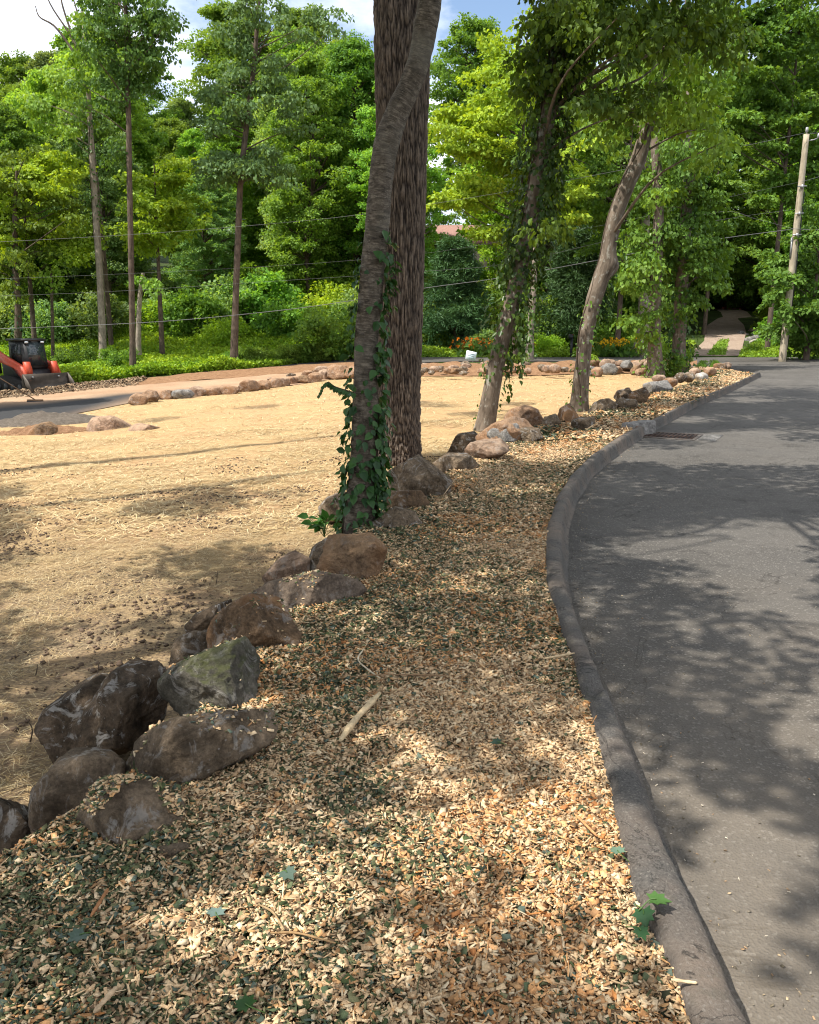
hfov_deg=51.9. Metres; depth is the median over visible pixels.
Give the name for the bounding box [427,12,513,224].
woodland tree
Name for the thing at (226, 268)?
shrub
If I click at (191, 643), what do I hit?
boulder
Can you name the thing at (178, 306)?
shrub
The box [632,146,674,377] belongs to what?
climbing vine
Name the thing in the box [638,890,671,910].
maple leaf
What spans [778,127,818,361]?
utility pole
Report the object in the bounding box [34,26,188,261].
woodland tree
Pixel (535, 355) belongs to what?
climbing vine
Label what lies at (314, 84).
woodland tree
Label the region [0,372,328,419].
access road
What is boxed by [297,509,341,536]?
weed
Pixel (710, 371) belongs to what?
boulder
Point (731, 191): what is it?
woodland tree
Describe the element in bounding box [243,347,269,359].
shrub
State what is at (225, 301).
shrub
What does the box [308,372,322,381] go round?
boulder
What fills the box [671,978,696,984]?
wood splinter
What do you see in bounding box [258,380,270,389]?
boulder
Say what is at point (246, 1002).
maple leaf
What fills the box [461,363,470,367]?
rubble stone
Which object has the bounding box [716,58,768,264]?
woodland tree
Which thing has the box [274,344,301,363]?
shrub
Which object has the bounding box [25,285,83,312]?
shrub
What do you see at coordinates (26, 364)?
track loader
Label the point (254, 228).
woodland tree
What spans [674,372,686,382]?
boulder
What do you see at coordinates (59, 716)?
boulder
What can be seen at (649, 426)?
curb block
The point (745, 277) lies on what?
shrub
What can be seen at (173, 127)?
woodland tree
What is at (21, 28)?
sky
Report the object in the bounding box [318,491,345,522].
boulder
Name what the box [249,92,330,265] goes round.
woodland tree
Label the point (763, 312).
shrub
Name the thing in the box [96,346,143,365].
shrub
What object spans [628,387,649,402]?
boulder
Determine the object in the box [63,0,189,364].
tree
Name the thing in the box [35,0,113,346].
dead tree
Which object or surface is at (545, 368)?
rubble stone
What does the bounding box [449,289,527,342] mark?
shrub
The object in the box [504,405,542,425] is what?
boulder
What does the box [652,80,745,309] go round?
woodland tree
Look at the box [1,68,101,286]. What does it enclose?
woodland tree
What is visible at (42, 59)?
woodland tree
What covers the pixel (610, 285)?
climbing vine
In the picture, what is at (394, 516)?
boulder
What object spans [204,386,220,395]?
boulder
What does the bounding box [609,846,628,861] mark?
maple leaf
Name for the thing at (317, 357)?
shrub
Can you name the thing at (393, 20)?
tree
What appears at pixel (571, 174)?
woodland tree
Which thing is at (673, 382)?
boulder
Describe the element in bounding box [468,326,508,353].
shrub
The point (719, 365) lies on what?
boulder
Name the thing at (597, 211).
maple tree
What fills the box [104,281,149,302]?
shrub
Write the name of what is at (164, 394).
boulder
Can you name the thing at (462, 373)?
rubble stone
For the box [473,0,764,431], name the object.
tree
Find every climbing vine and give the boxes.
[6,229,28,346]
[79,118,108,235]
[317,230,403,533]
[473,0,595,430]
[524,224,544,359]
[565,0,691,410]
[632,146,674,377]
[662,148,707,375]
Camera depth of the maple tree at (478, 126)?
40.35 m
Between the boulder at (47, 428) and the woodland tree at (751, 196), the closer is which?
the boulder at (47, 428)
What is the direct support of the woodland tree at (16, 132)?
on the ground
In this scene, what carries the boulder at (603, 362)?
on the boulder at (609, 368)
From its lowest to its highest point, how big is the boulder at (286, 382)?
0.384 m
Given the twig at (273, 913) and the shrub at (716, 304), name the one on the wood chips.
the twig at (273, 913)
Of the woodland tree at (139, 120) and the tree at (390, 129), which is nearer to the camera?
the tree at (390, 129)
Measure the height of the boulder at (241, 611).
0.417 m
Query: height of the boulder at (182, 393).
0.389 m
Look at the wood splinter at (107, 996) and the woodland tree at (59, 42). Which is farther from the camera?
the woodland tree at (59, 42)
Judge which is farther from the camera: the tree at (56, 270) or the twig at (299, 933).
the tree at (56, 270)
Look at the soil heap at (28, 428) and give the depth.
19.41 m
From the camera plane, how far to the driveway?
61.90 m
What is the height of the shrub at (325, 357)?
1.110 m
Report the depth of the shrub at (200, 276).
64.40 m
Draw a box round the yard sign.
[465,350,476,360]
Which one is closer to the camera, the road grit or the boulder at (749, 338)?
the road grit
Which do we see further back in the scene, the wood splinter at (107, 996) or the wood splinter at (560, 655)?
the wood splinter at (560, 655)
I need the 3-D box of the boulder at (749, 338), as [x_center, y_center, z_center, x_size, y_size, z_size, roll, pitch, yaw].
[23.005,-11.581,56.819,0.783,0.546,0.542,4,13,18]
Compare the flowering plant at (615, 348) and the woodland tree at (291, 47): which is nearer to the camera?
the flowering plant at (615, 348)
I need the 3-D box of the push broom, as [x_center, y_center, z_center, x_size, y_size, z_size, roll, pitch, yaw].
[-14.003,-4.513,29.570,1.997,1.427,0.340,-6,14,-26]
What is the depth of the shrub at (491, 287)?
62.71 m
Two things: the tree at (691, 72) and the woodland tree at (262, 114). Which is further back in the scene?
the woodland tree at (262, 114)
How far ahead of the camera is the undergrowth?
44.86 m
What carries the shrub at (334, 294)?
on the ground
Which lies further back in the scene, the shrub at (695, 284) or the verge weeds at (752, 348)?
the shrub at (695, 284)
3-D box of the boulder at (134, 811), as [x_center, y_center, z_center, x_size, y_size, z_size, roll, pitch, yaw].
[-0.978,1.063,2.889,0.430,0.330,0.351,0,13,0]
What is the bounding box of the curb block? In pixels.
[621,420,655,434]
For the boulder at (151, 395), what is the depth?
26.88 m
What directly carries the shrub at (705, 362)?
on the straw field
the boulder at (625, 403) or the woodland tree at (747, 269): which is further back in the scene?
the woodland tree at (747, 269)
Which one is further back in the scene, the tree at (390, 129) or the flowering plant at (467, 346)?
the flowering plant at (467, 346)
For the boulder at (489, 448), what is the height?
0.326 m
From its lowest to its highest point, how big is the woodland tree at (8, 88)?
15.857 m
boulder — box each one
[0,798,31,853]
[27,421,57,434]
[27,747,126,832]
[34,673,107,763]
[68,657,167,754]
[76,777,184,846]
[86,415,131,431]
[125,709,277,784]
[128,393,147,404]
[128,423,159,430]
[142,389,158,402]
[156,842,190,859]
[157,390,172,399]
[157,636,259,715]
[169,630,206,664]
[171,389,194,398]
[184,599,231,632]
[189,386,205,396]
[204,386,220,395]
[206,592,301,648]
[218,385,239,394]
[238,379,261,391]
[253,571,366,610]
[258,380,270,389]
[262,550,310,583]
[269,378,282,387]
[281,378,290,385]
[288,376,297,383]
[298,375,308,383]
[301,370,312,375]
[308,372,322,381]
[309,538,326,569]
[313,366,326,371]
[316,532,387,578]
[318,369,330,379]
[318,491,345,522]
[326,364,347,379]
[344,366,353,378]
[372,506,422,529]
[386,490,429,508]
[387,454,452,495]
[433,452,478,472]
[447,431,477,452]
[464,438,508,458]
[475,416,532,442]
[487,423,519,441]
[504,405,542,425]
[520,427,543,442]
[542,414,559,426]
[557,403,578,422]
[571,416,594,429]
[588,398,617,412]
[590,360,599,366]
[591,367,602,376]
[599,359,610,366]
[600,363,618,374]
[613,387,631,399]
[615,360,622,365]
[615,398,637,407]
[616,366,622,373]
[620,360,632,369]
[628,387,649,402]
[630,365,639,374]
[632,360,643,367]
[635,368,645,375]
[642,380,672,394]
[651,375,665,380]
[664,377,677,386]
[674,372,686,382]
[685,372,694,382]
[689,368,700,374]
[695,372,707,380]
[703,367,716,375]
[713,363,726,368]
[723,362,731,368]
[744,336,755,340]
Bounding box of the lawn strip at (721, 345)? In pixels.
[422,338,812,357]
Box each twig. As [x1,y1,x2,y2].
[25,718,32,741]
[258,904,284,929]
[270,931,335,943]
[357,648,379,677]
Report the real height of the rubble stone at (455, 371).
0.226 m
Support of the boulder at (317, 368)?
on the ground
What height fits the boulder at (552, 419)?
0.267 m
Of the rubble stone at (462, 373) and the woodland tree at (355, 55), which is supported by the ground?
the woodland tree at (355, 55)
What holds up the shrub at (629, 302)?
on the ground
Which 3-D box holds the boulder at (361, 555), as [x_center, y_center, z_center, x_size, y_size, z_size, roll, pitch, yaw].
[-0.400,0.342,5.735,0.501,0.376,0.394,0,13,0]
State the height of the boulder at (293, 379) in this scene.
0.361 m
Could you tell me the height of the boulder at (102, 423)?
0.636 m
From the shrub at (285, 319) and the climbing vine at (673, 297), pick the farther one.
the shrub at (285, 319)
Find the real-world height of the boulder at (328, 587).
0.368 m
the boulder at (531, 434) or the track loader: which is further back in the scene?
the track loader
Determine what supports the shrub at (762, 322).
on the ground
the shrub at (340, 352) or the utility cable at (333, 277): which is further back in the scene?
the shrub at (340, 352)
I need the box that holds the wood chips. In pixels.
[0,366,754,1023]
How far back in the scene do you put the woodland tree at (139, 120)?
59.24 m
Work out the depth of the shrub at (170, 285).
59.14 m
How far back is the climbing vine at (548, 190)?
15.41 m
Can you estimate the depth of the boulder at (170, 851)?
2.68 m
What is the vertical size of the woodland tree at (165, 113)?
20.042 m
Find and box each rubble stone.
[429,366,440,371]
[443,368,451,373]
[450,368,459,373]
[459,366,467,371]
[459,371,467,375]
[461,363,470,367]
[478,367,486,373]
[524,368,531,373]
[537,364,544,371]
[541,365,549,372]
[549,364,558,372]
[560,367,568,372]
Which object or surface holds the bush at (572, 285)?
on the ground
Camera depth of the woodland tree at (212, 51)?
80.05 m
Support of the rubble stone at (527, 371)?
on the straw field
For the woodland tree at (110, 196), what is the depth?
53.02 m
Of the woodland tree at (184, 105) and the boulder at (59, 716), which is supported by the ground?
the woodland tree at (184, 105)
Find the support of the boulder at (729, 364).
on the ground
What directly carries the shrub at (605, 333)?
on the ground
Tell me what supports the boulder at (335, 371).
on the straw field
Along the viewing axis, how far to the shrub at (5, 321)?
50.34 m
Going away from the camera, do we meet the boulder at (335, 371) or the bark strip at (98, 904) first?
the bark strip at (98, 904)
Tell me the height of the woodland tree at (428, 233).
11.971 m
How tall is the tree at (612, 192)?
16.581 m
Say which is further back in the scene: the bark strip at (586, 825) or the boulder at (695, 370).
the boulder at (695, 370)
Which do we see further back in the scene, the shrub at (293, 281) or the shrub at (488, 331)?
the shrub at (293, 281)
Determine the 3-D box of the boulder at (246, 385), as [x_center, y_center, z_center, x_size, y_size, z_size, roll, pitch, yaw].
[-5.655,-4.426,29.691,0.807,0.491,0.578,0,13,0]
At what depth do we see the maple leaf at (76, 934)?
2.27 m
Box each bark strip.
[90,888,108,915]
[574,813,597,836]
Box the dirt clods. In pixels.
[0,449,448,756]
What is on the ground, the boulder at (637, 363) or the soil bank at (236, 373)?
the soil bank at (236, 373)
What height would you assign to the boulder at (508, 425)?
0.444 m
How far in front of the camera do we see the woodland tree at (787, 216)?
57.34 m
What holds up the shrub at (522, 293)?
on the ground
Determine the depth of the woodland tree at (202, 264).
52.86 m
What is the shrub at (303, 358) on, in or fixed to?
on the ground
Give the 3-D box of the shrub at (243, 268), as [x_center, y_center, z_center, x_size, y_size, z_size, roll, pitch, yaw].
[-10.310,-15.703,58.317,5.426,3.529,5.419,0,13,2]
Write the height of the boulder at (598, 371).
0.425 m
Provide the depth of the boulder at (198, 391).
28.81 m
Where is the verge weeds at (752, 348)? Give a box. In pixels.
[421,332,815,356]
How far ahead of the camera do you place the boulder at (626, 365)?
35.01 m
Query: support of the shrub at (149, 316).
on the ground
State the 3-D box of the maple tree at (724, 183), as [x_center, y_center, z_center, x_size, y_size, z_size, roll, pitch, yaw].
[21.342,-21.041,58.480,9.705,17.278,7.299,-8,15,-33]
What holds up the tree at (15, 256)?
on the undergrowth
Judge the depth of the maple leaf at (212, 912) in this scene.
2.36 m
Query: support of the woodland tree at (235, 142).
on the ground
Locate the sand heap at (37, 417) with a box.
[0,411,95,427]
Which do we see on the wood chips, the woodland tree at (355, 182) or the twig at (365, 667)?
the twig at (365, 667)
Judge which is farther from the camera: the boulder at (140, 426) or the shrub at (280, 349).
the shrub at (280, 349)
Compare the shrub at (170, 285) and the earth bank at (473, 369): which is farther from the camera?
the shrub at (170, 285)
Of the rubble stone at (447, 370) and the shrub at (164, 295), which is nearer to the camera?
the rubble stone at (447, 370)
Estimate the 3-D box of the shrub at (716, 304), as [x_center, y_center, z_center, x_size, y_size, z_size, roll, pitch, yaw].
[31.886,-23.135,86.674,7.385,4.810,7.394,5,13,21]
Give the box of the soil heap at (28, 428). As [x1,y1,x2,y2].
[0,424,85,435]
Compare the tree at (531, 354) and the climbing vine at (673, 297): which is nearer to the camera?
the climbing vine at (673, 297)
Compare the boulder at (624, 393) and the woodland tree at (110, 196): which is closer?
the boulder at (624, 393)
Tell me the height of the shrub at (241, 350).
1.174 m
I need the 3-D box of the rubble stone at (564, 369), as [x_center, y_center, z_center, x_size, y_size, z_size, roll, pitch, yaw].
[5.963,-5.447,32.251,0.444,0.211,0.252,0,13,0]
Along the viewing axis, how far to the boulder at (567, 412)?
14.31 m
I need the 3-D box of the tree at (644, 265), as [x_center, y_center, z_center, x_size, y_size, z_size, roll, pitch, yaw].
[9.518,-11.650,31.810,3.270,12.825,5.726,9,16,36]
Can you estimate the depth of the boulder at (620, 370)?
34.70 m
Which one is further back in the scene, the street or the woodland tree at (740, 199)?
the woodland tree at (740, 199)
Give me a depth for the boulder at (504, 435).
11.95 m
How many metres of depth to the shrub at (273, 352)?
44.15 m
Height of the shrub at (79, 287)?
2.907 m
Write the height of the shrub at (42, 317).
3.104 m
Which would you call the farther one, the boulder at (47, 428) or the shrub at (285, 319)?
the shrub at (285, 319)
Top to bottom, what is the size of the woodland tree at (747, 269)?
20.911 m
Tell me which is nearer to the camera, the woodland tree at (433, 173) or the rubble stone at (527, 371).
the rubble stone at (527, 371)
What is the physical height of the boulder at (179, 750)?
0.332 m
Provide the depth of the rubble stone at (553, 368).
31.91 m
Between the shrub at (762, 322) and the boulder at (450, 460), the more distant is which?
the shrub at (762, 322)
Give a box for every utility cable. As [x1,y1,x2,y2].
[2,229,790,328]
[4,133,802,241]
[6,182,797,278]
[8,209,792,295]
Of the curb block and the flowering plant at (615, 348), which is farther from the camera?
the flowering plant at (615, 348)
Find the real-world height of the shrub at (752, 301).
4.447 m
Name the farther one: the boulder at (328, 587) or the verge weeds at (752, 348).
the verge weeds at (752, 348)
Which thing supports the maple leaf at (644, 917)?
on the wood chips
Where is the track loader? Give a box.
[0,338,74,393]
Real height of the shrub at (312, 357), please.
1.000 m
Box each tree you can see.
[0,49,31,93]
[0,82,36,141]
[0,100,61,312]
[0,143,112,337]
[0,144,89,337]
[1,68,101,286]
[16,11,123,358]
[17,48,61,117]
[32,254,77,360]
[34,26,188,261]
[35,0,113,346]
[38,36,164,285]
[44,106,155,323]
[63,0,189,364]
[111,155,216,353]
[118,37,184,177]
[123,273,162,354]
[145,117,218,259]
[148,97,194,261]
[160,172,249,292]
[167,0,274,219]
[168,128,207,257]
[187,0,354,359]
[187,93,273,268]
[196,0,430,466]
[224,25,326,227]
[225,121,303,267]
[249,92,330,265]
[254,49,368,307]
[259,3,332,77]
[303,92,371,250]
[304,29,375,272]
[309,33,374,261]
[341,80,452,274]
[343,0,441,533]
[362,163,441,293]
[422,232,494,348]
[426,4,604,354]
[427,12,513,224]
[449,74,602,290]
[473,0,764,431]
[495,134,561,360]
[496,103,599,302]
[554,0,755,411]
[557,70,671,356]
[580,63,664,237]
[582,82,702,356]
[609,118,712,375]
[619,92,710,302]
[636,0,747,373]
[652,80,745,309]
[660,86,775,334]
[693,0,818,349]
[711,73,749,216]
[713,31,818,298]
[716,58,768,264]
[732,92,815,259]
[739,170,764,215]
[752,200,818,359]
[755,116,818,300]
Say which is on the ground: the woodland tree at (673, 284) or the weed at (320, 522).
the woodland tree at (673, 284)
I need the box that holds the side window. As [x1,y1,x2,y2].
[10,344,21,362]
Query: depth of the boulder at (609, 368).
34.03 m
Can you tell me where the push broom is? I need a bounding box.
[0,378,42,401]
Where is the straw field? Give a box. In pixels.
[0,373,708,805]
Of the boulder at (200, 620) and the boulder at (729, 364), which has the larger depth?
the boulder at (729, 364)
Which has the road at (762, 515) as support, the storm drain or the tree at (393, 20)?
the storm drain
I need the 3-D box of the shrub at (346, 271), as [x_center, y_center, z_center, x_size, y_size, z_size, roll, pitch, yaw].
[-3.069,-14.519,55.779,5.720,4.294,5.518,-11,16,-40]
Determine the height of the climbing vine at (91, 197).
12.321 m
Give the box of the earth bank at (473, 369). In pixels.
[421,360,696,376]
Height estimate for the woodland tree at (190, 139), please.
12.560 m
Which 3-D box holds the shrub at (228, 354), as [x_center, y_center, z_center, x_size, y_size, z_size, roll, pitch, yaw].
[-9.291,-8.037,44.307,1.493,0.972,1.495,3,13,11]
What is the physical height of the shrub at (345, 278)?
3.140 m
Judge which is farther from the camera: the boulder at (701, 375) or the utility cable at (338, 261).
the utility cable at (338, 261)
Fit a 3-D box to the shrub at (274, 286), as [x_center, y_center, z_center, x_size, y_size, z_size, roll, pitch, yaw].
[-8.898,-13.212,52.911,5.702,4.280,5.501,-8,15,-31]
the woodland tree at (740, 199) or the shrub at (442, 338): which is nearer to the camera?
the shrub at (442, 338)
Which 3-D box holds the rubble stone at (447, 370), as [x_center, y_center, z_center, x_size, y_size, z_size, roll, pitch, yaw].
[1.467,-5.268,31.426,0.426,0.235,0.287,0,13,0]
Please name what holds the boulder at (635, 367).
on the straw field
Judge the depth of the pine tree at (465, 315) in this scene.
47.51 m
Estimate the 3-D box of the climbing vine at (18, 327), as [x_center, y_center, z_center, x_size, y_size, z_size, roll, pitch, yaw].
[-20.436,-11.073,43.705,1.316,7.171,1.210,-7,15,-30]
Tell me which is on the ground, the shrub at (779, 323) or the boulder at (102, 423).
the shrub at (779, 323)
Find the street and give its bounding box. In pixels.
[204,357,818,371]
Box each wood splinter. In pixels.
[93,986,117,1012]
[338,692,380,741]
[543,652,574,658]
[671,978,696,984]
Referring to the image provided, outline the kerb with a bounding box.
[545,372,760,1023]
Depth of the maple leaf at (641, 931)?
2.28 m
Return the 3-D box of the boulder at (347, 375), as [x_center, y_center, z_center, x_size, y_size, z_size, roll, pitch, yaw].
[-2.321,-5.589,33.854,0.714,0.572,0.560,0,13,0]
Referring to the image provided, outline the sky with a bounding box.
[0,0,818,233]
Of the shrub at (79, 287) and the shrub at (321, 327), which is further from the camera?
the shrub at (79, 287)
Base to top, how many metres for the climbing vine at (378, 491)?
2.749 m
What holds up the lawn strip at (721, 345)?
on the ground
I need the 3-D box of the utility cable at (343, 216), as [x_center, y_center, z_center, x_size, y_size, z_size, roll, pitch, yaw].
[-2.830,-14.822,38.803,41.478,4.845,0.019,0,13,1]
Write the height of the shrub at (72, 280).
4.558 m
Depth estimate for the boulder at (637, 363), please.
35.06 m
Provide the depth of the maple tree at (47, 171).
43.33 m
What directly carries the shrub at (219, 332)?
on the ground
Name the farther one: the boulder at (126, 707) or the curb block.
the curb block
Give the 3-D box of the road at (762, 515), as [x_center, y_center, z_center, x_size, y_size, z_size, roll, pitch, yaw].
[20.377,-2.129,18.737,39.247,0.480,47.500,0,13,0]
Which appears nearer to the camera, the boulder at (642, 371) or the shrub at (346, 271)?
the boulder at (642, 371)
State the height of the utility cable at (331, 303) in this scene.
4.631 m
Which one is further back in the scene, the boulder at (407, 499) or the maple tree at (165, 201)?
the maple tree at (165, 201)
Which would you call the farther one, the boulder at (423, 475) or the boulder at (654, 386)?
the boulder at (654, 386)
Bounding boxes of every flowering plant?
[449,336,492,356]
[592,337,646,357]
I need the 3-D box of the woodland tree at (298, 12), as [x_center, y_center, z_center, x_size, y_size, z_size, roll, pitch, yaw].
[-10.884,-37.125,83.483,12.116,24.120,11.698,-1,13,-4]
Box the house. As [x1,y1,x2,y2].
[426,225,503,283]
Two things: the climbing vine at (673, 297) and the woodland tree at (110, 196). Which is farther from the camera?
the woodland tree at (110, 196)
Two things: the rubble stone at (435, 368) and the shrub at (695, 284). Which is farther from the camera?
the shrub at (695, 284)
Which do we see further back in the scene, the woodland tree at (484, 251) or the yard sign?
the woodland tree at (484, 251)
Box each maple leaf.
[66,927,91,942]
[206,907,226,926]
[233,994,264,1012]
[275,865,296,879]
[489,738,506,744]
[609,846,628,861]
[626,924,649,940]
[631,904,654,926]
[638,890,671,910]
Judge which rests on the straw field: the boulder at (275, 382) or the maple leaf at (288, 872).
the boulder at (275, 382)
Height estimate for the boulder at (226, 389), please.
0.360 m
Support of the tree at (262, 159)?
on the undergrowth
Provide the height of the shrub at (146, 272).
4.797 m
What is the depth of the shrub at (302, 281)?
54.89 m
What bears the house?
on the ground
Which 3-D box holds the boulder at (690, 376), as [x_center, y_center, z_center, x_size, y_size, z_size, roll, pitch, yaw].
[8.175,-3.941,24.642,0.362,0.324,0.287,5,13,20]
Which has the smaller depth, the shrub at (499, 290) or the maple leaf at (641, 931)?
the maple leaf at (641, 931)
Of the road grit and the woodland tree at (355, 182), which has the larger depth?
the woodland tree at (355, 182)
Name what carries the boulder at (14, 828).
on the straw field
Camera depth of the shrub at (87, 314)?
49.75 m
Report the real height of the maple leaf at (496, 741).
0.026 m
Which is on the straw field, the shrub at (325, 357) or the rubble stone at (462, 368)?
the rubble stone at (462, 368)
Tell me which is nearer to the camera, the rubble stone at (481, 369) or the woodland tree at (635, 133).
the rubble stone at (481, 369)
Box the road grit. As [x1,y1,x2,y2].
[576,445,815,1019]
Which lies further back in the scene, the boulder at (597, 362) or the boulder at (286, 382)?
the boulder at (597, 362)
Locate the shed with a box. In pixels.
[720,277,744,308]
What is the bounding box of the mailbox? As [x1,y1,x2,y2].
[567,334,572,356]
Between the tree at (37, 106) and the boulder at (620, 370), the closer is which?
the boulder at (620, 370)
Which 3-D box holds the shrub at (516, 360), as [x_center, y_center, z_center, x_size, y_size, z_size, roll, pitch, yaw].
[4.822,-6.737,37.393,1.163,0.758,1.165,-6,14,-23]
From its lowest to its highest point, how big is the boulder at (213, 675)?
0.406 m
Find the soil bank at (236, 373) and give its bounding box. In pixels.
[109,362,353,386]
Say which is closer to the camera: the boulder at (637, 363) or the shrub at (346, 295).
the boulder at (637, 363)
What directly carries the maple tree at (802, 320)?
on the ground
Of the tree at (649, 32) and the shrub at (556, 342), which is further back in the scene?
the shrub at (556, 342)
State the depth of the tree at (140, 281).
42.95 m
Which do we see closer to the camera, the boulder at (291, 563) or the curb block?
the boulder at (291, 563)
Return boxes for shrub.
[0,285,37,341]
[8,295,76,343]
[10,280,49,309]
[23,260,93,288]
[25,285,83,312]
[49,345,98,364]
[61,279,112,305]
[65,287,136,341]
[75,248,154,291]
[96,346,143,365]
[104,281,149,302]
[112,292,147,321]
[135,288,176,325]
[135,294,190,332]
[147,265,202,296]
[153,284,231,338]
[162,255,220,290]
[188,274,266,328]
[192,313,260,347]
[213,255,264,285]
[221,267,310,326]
[223,351,241,358]
[228,260,295,287]
[238,346,263,360]
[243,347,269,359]
[249,297,313,337]
[255,274,303,309]
[261,349,283,359]
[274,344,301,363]
[282,343,311,362]
[291,271,347,312]
[291,302,357,359]
[296,280,357,317]
[298,345,321,362]
[302,270,352,295]
[307,343,332,361]
[311,342,338,360]
[319,260,360,288]
[329,285,358,329]
[333,346,348,359]
[422,306,462,346]
[423,271,431,302]
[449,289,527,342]
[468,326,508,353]
[473,274,504,292]
[483,278,544,302]
[490,288,542,319]
[490,294,576,346]
[505,352,529,363]
[534,332,568,356]
[568,314,636,347]
[609,285,673,327]
[646,350,693,376]
[689,273,714,296]
[692,260,726,303]
[695,359,719,376]
[709,263,750,308]
[712,273,765,309]
[738,273,761,299]
[749,306,768,328]
[753,307,782,340]
[765,299,797,344]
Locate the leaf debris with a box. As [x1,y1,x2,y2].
[0,375,149,398]
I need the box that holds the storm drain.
[643,431,722,440]
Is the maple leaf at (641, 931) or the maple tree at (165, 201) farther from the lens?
the maple tree at (165, 201)
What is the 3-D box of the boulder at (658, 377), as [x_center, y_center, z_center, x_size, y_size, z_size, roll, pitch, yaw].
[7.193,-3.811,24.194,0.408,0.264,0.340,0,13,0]
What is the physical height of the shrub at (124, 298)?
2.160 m
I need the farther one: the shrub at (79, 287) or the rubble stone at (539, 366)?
the shrub at (79, 287)
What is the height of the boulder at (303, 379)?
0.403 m
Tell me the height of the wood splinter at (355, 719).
0.026 m
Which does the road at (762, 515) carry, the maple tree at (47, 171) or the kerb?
the kerb
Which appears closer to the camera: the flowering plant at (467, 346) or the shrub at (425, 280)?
the flowering plant at (467, 346)
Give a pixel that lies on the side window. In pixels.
(13, 356)
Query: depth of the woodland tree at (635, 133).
57.26 m
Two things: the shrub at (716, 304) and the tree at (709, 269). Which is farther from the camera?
the shrub at (716, 304)
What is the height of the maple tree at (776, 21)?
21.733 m
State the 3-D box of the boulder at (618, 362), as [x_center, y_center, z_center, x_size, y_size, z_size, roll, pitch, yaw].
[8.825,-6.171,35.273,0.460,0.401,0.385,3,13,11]
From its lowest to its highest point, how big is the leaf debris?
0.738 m
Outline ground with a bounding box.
[0,242,761,380]
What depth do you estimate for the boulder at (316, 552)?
6.63 m
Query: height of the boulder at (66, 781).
0.393 m
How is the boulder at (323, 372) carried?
on the straw field
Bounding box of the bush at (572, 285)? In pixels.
[534,222,630,355]
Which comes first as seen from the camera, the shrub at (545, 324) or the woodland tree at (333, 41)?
the shrub at (545, 324)
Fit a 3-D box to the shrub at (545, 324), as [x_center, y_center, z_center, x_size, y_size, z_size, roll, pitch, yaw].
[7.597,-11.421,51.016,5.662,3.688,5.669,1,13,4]
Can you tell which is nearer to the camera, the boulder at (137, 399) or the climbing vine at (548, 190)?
the climbing vine at (548, 190)
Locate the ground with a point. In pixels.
(714, 314)
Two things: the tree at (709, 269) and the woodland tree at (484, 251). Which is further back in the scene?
the woodland tree at (484, 251)
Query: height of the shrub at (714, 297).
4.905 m
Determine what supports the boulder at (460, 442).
on the straw field
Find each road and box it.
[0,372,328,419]
[568,361,818,1023]
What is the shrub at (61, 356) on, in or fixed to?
on the ground
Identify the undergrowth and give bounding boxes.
[0,323,340,382]
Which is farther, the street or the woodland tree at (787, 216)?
the woodland tree at (787, 216)
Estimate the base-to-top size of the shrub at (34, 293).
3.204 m
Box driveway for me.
[690,308,751,355]
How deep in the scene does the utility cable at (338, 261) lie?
39.57 m
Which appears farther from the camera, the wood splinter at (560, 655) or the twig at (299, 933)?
the wood splinter at (560, 655)
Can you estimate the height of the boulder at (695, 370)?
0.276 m
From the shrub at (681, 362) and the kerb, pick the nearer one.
the kerb
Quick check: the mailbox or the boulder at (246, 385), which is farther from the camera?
the mailbox

